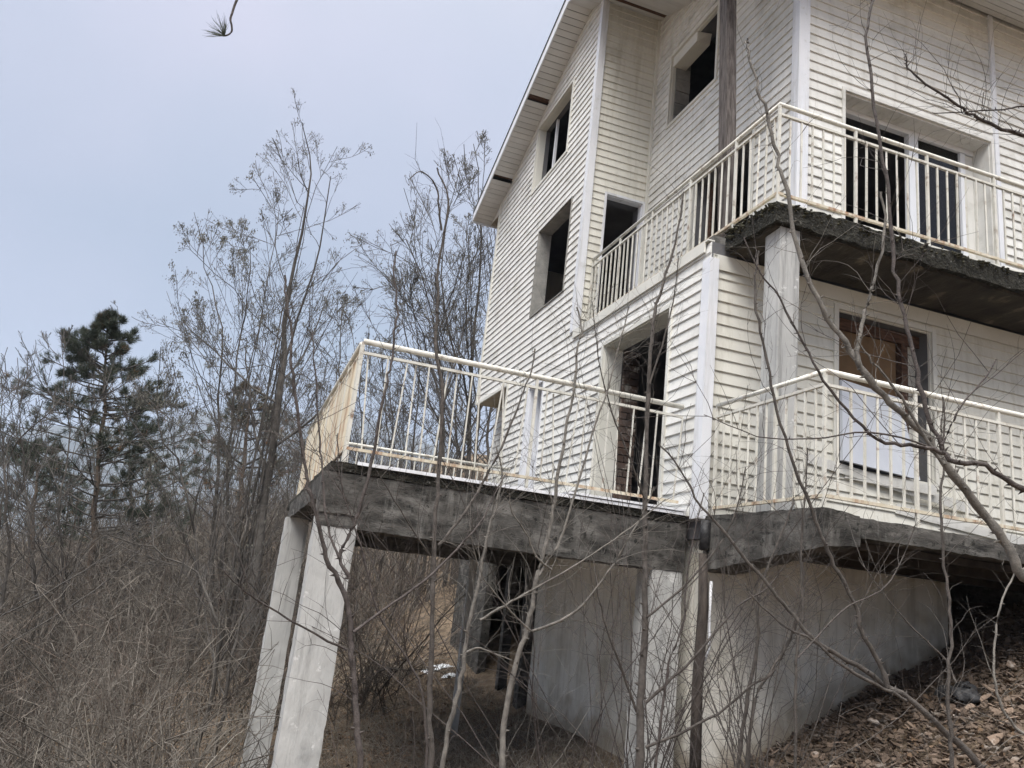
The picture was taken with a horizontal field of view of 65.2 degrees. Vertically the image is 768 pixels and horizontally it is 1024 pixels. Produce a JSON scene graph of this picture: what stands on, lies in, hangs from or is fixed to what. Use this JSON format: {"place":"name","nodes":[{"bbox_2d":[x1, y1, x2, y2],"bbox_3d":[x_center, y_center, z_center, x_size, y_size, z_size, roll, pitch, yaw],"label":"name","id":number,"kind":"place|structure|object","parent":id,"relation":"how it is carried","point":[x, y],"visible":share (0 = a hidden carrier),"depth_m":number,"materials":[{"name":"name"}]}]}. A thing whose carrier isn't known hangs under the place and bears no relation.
{"place":"outdoors","nodes":[
{"label":"outdoors","id":0,"kind":"place"},
{"bbox_2d":[202,0,237,36],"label":"pine twig","id":1,"kind":"object","parent":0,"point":[222,31],"visible":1,"depth_m":2.11,"materials":[{"name":"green plant"}]},
{"bbox_2d":[0,410,455,542],"bbox_3d":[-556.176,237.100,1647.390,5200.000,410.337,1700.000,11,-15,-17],"label":"mountain","id":2,"kind":"structure","parent":0,"point":[57,429],"depth_m":1307.70,"materials":[{"name":"plant"}]},
{"bbox_2d":[0,0,563,454],"label":"sky","id":3,"kind":"structure","parent":0,"point":[121,122],"materials":[{"name":"blue"}]},
{"bbox_2d":[3,454,1023,767],"bbox_3d":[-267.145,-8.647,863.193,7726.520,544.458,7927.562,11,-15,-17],"label":"ground","id":4,"kind":"structure","parent":0,"point":[959,612],"depth_m":9.54,"materials":[{"name":"brown soil"}]},
{"bbox_2d":[0,437,108,592],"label":"tree","id":5,"kind":"object","parent":4,"relation":"on","point":[67,477],"visible":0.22,"depth_m":23.62,"materials":[{"name":"brown plant"}]},
{"bbox_2d":[0,325,153,679],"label":"bare tree","id":6,"kind":"object","parent":4,"relation":"on","point":[29,531],"visible":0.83,"depth_m":14.78,"materials":[{"name":"grey plant"}]},
{"bbox_2d":[0,347,182,649],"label":"bare tree","id":7,"kind":"object","parent":4,"relation":"on","point":[7,502],"visible":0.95,"depth_m":11.29,"materials":[{"name":"grey plant"}]},
{"bbox_2d":[0,307,212,621],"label":"pine tree","id":8,"kind":"object","parent":4,"relation":"on","point":[96,336],"visible":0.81,"depth_m":18.82,"materials":[{"name":"green plant"}]},
{"bbox_2d":[68,301,205,578],"bbox_3d":[-10.060,2.090,21.842,3.704,8.781,2.209,11,-15,-17],"label":"bare tree","id":9,"kind":"object","parent":4,"relation":"on","point":[93,460],"visible":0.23,"depth_m":21.61,"materials":[{"name":"grey plant"}]},
{"bbox_2d":[99,438,202,569],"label":"pine tree","id":10,"kind":"object","parent":4,"relation":"on","point":[140,475],"visible":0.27,"depth_m":27.18,"materials":[{"name":"green plant"}]},
{"bbox_2d":[101,340,290,673],"bbox_3d":[-5.579,2.207,14.462,3.024,6.068,3.385,-4,-18,35],"label":"bare tree","id":11,"kind":"object","parent":4,"relation":"on","point":[168,391],"visible":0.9,"depth_m":14.28,"materials":[{"name":"grey plant"}]},
{"bbox_2d":[93,474,301,762],"bbox_3d":[-3.831,2.818,9.835,2.526,3.541,1.954,-1,-17,27],"label":"bare tree","id":12,"kind":"object","parent":4,"relation":"on","point":[209,600],"visible":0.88,"depth_m":10.02,"materials":[{"name":"grey plant"}]},
{"bbox_2d":[79,217,343,657],"bbox_3d":[-5.793,0.874,15.764,5.047,8.694,4.199,11,-15,-17],"label":"bare tree","id":13,"kind":"object","parent":4,"relation":"on","point":[223,240],"visible":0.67,"depth_m":15.76,"materials":[{"name":"grey plant"}]},
{"bbox_2d":[165,380,305,571],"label":"pine tree","id":14,"kind":"object","parent":4,"relation":"on","point":[248,422],"visible":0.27,"depth_m":24.72,"materials":[{"name":"green plant"}]},
{"bbox_2d":[0,387,496,687],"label":"thicket","id":15,"kind":"object","parent":4,"relation":"on","point":[270,520],"depth_m":17.62,"materials":[{"name":"brown plant"}]},
{"bbox_2d":[111,88,407,678],"bbox_3d":[-4.662,-0.124,15.063,4.847,10.992,4.051,0,-16,24],"label":"bare tree","id":16,"kind":"object","parent":4,"relation":"on","point":[269,467],"visible":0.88,"depth_m":14.59,"materials":[{"name":"brown plant"}]},
{"bbox_2d":[0,451,520,767],"bbox_3d":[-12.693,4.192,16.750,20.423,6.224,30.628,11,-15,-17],"label":"thicket","id":17,"kind":"object","parent":4,"relation":"on","point":[107,755],"depth_m":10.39,"materials":[{"name":"brown plant"}]},
{"bbox_2d":[213,432,351,691],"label":"bare tree","id":18,"kind":"object","parent":4,"relation":"on","point":[249,538],"visible":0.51,"depth_m":12.38,"materials":[{"name":"grey plant"}]},
{"bbox_2d":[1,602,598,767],"bbox_3d":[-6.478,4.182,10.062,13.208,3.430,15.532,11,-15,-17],"label":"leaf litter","id":19,"kind":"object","parent":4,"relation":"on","point":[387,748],"visible":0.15,"depth_m":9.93,"materials":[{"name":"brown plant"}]},
{"bbox_2d":[256,291,398,486],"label":"bare tree","id":20,"kind":"object","parent":4,"relation":"on","point":[284,421],"visible":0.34,"depth_m":21.93,"materials":[{"name":"grey plant"}]},
{"bbox_2d":[233,653,471,767],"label":"shrub","id":21,"kind":"object","parent":4,"relation":"on","point":[400,739],"visible":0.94,"depth_m":5.10,"materials":[{"name":"brown plant"}]},
{"bbox_2d":[170,194,536,767],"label":"sapling","id":22,"kind":"object","parent":4,"relation":"on","point":[352,630],"visible":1,"depth_m":3.65,"materials":[{"name":"brown plant"}]},
{"bbox_2d":[282,406,462,767],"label":"sapling","id":23,"kind":"object","parent":4,"relation":"on","point":[405,656],"visible":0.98,"depth_m":3.94,"materials":[{"name":"grey plant"}]},
{"bbox_2d":[284,268,481,591],"bbox_3d":[-3.084,1.115,19.798,4.512,8.819,3.933,1,-16,20],"label":"bare tree","id":24,"kind":"object","parent":4,"relation":"on","point":[388,443],"visible":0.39,"depth_m":20.10,"materials":[{"name":"grey plant"}]},
{"bbox_2d":[300,198,494,610],"bbox_3d":[-1.818,0.230,18.723,5.152,9.956,6.941,3,-15,12],"label":"bare tree","id":25,"kind":"object","parent":4,"relation":"on","point":[403,297],"visible":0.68,"depth_m":18.71,"materials":[{"name":"brown plant"}]},
{"bbox_2d":[370,129,497,587],"bbox_3d":[-0.225,-0.950,20.368,6.682,12.248,4.367,11,-15,-17],"label":"bare tree","id":26,"kind":"object","parent":4,"relation":"on","point":[478,260],"visible":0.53,"depth_m":20.16,"materials":[{"name":"brown plant"}]},
{"bbox_2d":[2,611,876,767],"bbox_3d":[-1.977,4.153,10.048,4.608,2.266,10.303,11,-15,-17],"label":"dry grass","id":27,"kind":"structure","parent":4,"relation":"on","point":[462,757],"depth_m":9.23,"materials":[{"name":"plant"}]},
{"bbox_2d":[387,264,493,476],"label":"bare tree","id":28,"kind":"object","parent":4,"relation":"on","point":[487,430],"visible":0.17,"depth_m":25.29,"materials":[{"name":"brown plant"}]},
{"bbox_2d":[434,664,453,669],"bbox_3d":[-1.085,4.408,12.480,0.343,0.099,0.283,11,-15,-17],"label":"snow patch","id":29,"kind":"object","parent":4,"relation":"on","point":[440,665],"visible":0.6,"depth_m":12.43,"materials":[{"name":"white snow"}]},
{"bbox_2d":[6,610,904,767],"bbox_3d":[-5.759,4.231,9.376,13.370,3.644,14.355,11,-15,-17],"label":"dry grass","id":30,"kind":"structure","parent":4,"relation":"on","point":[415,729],"depth_m":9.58,"materials":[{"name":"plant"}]},
{"bbox_2d":[351,126,567,767],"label":"sapling","id":31,"kind":"object","parent":4,"relation":"on","point":[430,733],"visible":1,"depth_m":4.66,"materials":[{"name":"brown plant"}]},
{"bbox_2d":[240,460,686,767],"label":"terrace","id":32,"kind":"structure","parent":4,"relation":"on","point":[299,737],"depth_m":6.65,"materials":[{"name":"concrete"}]},
{"bbox_2d":[296,342,361,495],"bbox_3d":[-2.083,0.646,8.728,0.046,1.030,4.872,11,-15,-17],"label":"railing","id":33,"kind":"object","parent":32,"relation":"on","point":[344,399],"visible":0.6,"depth_m":7.60,"materials":[{"name":"beige paint"}]},
{"bbox_2d":[339,442,509,482],"bbox_3d":[-1.429,1.461,11.417,2.872,0.975,0.043,11,-15,-17],"label":"railing","id":34,"kind":"object","parent":32,"relation":"on","point":[485,466],"visible":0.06,"depth_m":11.54,"materials":[{"name":"beige paint"}]},
{"bbox_2d":[342,339,683,503],"bbox_3d":[0.134,0.405,6.861,3.013,1.030,0.088,11,-15,-18],"label":"railing","id":35,"kind":"object","parent":32,"relation":"on","point":[537,377],"visible":0.82,"depth_m":6.83,"materials":[{"name":"white metal"}]},
{"bbox_2d":[420,400,570,767],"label":"sapling","id":36,"kind":"object","parent":4,"relation":"on","point":[452,715],"visible":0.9,"depth_m":4.71,"materials":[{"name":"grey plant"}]},
{"bbox_2d":[488,619,632,767],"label":"shrub","id":37,"kind":"object","parent":4,"relation":"on","point":[554,716],"visible":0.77,"depth_m":5.93,"materials":[{"name":"brown plant"}]},
{"bbox_2d":[435,270,721,767],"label":"sapling","id":38,"kind":"object","parent":4,"relation":"on","point":[510,686],"visible":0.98,"depth_m":4.80,"materials":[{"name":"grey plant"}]},
{"bbox_2d":[220,261,1006,767],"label":"shrub","id":39,"kind":"object","parent":4,"relation":"on","point":[592,741],"visible":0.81,"depth_m":5.13,"materials":[{"name":"brown plant"}]},
{"bbox_2d":[363,360,931,767],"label":"shrub","id":40,"kind":"object","parent":4,"relation":"on","point":[648,739],"visible":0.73,"depth_m":5.74,"materials":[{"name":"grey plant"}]},
{"bbox_2d":[597,458,745,767],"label":"sapling","id":41,"kind":"object","parent":4,"relation":"on","point":[664,694],"visible":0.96,"depth_m":4.68,"materials":[{"name":"grey plant"}]},
{"bbox_2d":[543,162,856,767],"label":"sapling","id":42,"kind":"object","parent":4,"relation":"on","point":[640,761],"visible":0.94,"depth_m":5.16,"materials":[{"name":"brown plant"}]},
{"bbox_2d":[511,448,910,767],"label":"shrub","id":43,"kind":"object","parent":4,"relation":"on","point":[735,672],"visible":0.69,"depth_m":5.42,"materials":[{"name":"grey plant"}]},
{"bbox_2d":[450,0,1023,767],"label":"house","id":44,"kind":"structure","parent":4,"relation":"on","point":[626,110],"depth_m":8.73,"materials":[{"name":"plastic"}]},
{"bbox_2d":[552,119,559,166],"bbox_3d":[0.733,-3.969,13.697,0.040,1.249,0.050,11,-15,-17],"label":"window frame","id":45,"kind":"structure","parent":44,"relation":"in","point":[558,120],"depth_m":13.73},
{"bbox_2d":[689,520,712,767],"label":"drain pipe","id":46,"kind":"object","parent":44,"relation":"attached to","point":[703,600],"visible":0.78,"depth_m":6.59,"materials":[{"name":"black plastic"}]},
{"bbox_2d":[587,102,1023,319],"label":"railing","id":47,"kind":"object","parent":44,"relation":"on","point":[857,140],"visible":0.83,"depth_m":7.76,"materials":[{"name":"white metal"}]},
{"bbox_2d":[711,368,1023,533],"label":"railing","id":48,"kind":"object","parent":44,"relation":"on","point":[825,372],"visible":0.83,"depth_m":6.08,"materials":[{"name":"white metal"}]},
{"bbox_2d":[895,344,908,478],"bbox_3d":[3.978,0.289,8.159,0.080,1.439,0.080,11,-15,-17],"label":"window frame","id":49,"kind":"structure","parent":44,"relation":"in","point":[903,369],"depth_m":8.25,"materials":[{"name":"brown wood"}]},
{"bbox_2d":[846,93,987,257],"bbox_3d":[4.385,-1.965,8.803,2.022,2.009,0.270,11,-15,-17],"label":"balcony door","id":50,"kind":"structure","parent":44,"relation":"in","point":[900,123],"depth_m":9.10,"materials":[{"name":"white plastic"}]},
{"bbox_2d":[517,419,1023,767],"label":"shrub","id":51,"kind":"object","parent":4,"relation":"on","point":[743,736],"visible":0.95,"depth_m":4.86,"materials":[{"name":"brown plant"}]},
{"bbox_2d":[701,460,854,767],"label":"sapling","id":52,"kind":"object","parent":4,"relation":"on","point":[751,679],"visible":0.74,"depth_m":5.17,"materials":[{"name":"grey plant"}]},
{"bbox_2d":[570,0,1023,519],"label":"branch","id":53,"kind":"object","parent":4,"relation":"on","point":[950,460],"visible":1,"depth_m":3.06,"materials":[{"name":"brown plant"}]},
{"bbox_2d":[732,412,866,767],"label":"sapling","id":54,"kind":"object","parent":4,"relation":"on","point":[796,659],"visible":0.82,"depth_m":4.92,"materials":[{"name":"grey plant"}]},
{"bbox_2d":[620,177,987,767],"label":"sapling","id":55,"kind":"object","parent":4,"relation":"on","point":[884,685],"visible":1,"depth_m":4.08,"materials":[{"name":"brown plant"}]},
{"bbox_2d":[705,0,1023,581],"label":"branch","id":56,"kind":"object","parent":4,"relation":"on","point":[996,529],"visible":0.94,"depth_m":3.35,"materials":[{"name":"brown plant"}]},
{"bbox_2d":[729,600,1023,767],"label":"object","id":57,"kind":"structure","parent":4,"relation":"on","point":[1011,643],"depth_m":6.19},
{"bbox_2d":[935,680,981,704],"bbox_3d":[3.459,2.348,6.104,0.394,0.168,0.309,11,-15,-17],"label":"rock","id":58,"kind":"object","parent":57,"relation":"on","point":[970,694],"visible":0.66,"depth_m":6.04,"materials":[{"name":"grey stone"}]},
{"bbox_2d":[761,612,1023,767],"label":"leaf litter","id":59,"kind":"object","parent":4,"relation":"on","point":[959,736],"visible":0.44,"depth_m":6.14,"materials":[{"name":"brown plant"}]},
{"bbox_2d":[784,326,1022,767],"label":"sapling","id":60,"kind":"object","parent":4,"relation":"on","point":[949,671],"visible":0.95,"depth_m":4.05,"materials":[{"name":"grey plant"}]},
{"bbox_2d":[875,0,1023,207],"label":"branch","id":61,"kind":"object","parent":4,"relation":"on","point":[994,125],"visible":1,"depth_m":3.69,"materials":[{"name":"brown plant"}]},
{"bbox_2d":[931,544,1023,767],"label":"sapling","id":62,"kind":"object","parent":4,"relation":"on","point":[1021,732],"visible":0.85,"depth_m":3.84,"materials":[{"name":"grey plant"}]}
]}

